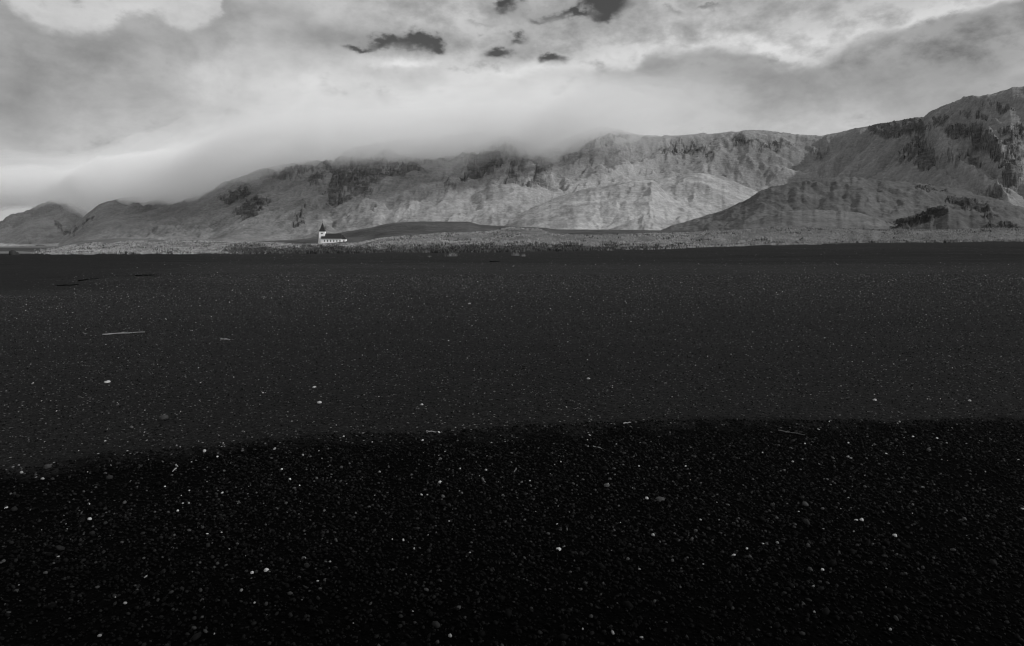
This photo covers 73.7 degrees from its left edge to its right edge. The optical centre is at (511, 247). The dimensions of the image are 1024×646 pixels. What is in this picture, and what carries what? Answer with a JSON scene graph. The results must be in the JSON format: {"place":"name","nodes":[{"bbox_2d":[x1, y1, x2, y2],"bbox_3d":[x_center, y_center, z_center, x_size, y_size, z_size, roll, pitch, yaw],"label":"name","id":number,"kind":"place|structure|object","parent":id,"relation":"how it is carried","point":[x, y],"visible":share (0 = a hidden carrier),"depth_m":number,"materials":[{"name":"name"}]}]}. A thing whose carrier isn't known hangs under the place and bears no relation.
{"place":"outdoors","nodes":[
{"label":"outdoors","id":0,"kind":"place"},
{"bbox_2d":[0,241,1023,645],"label":"beach","id":1,"kind":"structure","parent":0,"point":[22,275],"depth_m":7.20,"materials":[{"name":"black sand"}]},
{"bbox_2d":[9,250,16,254],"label":"rock","id":2,"kind":"object","parent":1,"relation":"on","point":[12,252],"visible":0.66,"depth_m":174.34,"materials":[{"name":"stone"}]},
{"bbox_2d":[43,464,51,468],"bbox_3d":[-3.845,1.808,5.653,0.047,0.036,0.056,0,0,31],"label":"stone","id":3,"kind":"object","parent":1,"relation":"on","point":[47,466],"visible":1,"depth_m":5.64,"materials":[{"name":"grey stone"}]},
{"bbox_2d":[102,332,136,334],"bbox_3d":[-8.155,1.788,14.351,0.776,0.040,0.123,0,0,-31],"label":"driftwood stick","id":4,"kind":"object","parent":1,"relation":"on","point":[118,333],"visible":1,"depth_m":14.27,"materials":[{"name":"grey wood"}]},
{"bbox_2d":[159,415,167,419],"bbox_3d":[-3.670,1.784,7.192,0.078,0.055,0.082,0,0,32],"label":"stone","id":5,"kind":"object","parent":1,"relation":"on","point":[163,417],"visible":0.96,"depth_m":7.17,"materials":[{"name":"grey stone"}]},
{"bbox_2d":[0,246,1023,298],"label":"gravel","id":6,"kind":"structure","parent":1,"relation":"on","point":[590,277],"depth_m":47.09,"materials":[{"name":"black gravel"}]},
{"bbox_2d":[655,496,664,501],"bbox_3d":[1.094,1.852,5.037,0.076,0.026,0.066,0,0,-15],"label":"stone","id":7,"kind":"object","parent":1,"relation":"on","point":[659,499],"visible":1,"depth_m":5.02,"materials":[{"name":"grey stone"}]},
{"bbox_2d":[0,86,1023,246],"bbox_3d":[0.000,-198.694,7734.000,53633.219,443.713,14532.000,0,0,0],"label":"hills","id":8,"kind":"structure","parent":0,"point":[957,164],"depth_m":1673.39,"materials":[{"name":"grey stone"}]},
{"bbox_2d":[318,220,346,243],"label":"church","id":9,"kind":"structure","parent":8,"relation":"on","point":[324,237],"depth_m":591.77,"materials":[{"name":"white paint"}]},
{"bbox_2d":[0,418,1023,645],"bbox_3d":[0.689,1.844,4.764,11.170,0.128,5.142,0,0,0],"label":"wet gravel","id":10,"kind":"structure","parent":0,"point":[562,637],"depth_m":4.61,"materials":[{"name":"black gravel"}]},
{"bbox_2d":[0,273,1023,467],"bbox_3d":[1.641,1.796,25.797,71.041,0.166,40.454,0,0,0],"label":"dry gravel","id":11,"kind":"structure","parent":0,"point":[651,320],"depth_m":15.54,"materials":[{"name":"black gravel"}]},
{"bbox_2d":[0,225,1023,254],"bbox_3d":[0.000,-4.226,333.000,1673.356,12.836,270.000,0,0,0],"label":"dunes","id":12,"kind":"structure","parent":0,"point":[20,250],"depth_m":294.61,"materials":[{"name":"grey plant"}]},
{"bbox_2d":[39,225,1021,253],"bbox_3d":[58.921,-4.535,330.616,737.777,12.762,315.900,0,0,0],"label":"dune scrub","id":13,"kind":"object","parent":12,"relation":"on","point":[482,248],"visible":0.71,"depth_m":248.12,"materials":[{"name":"grey plant"}]},
{"bbox_2d":[0,0,1023,220],"label":"sky","id":14,"kind":"structure","parent":0,"point":[111,97],"materials":[{"name":"grey"}]}
]}

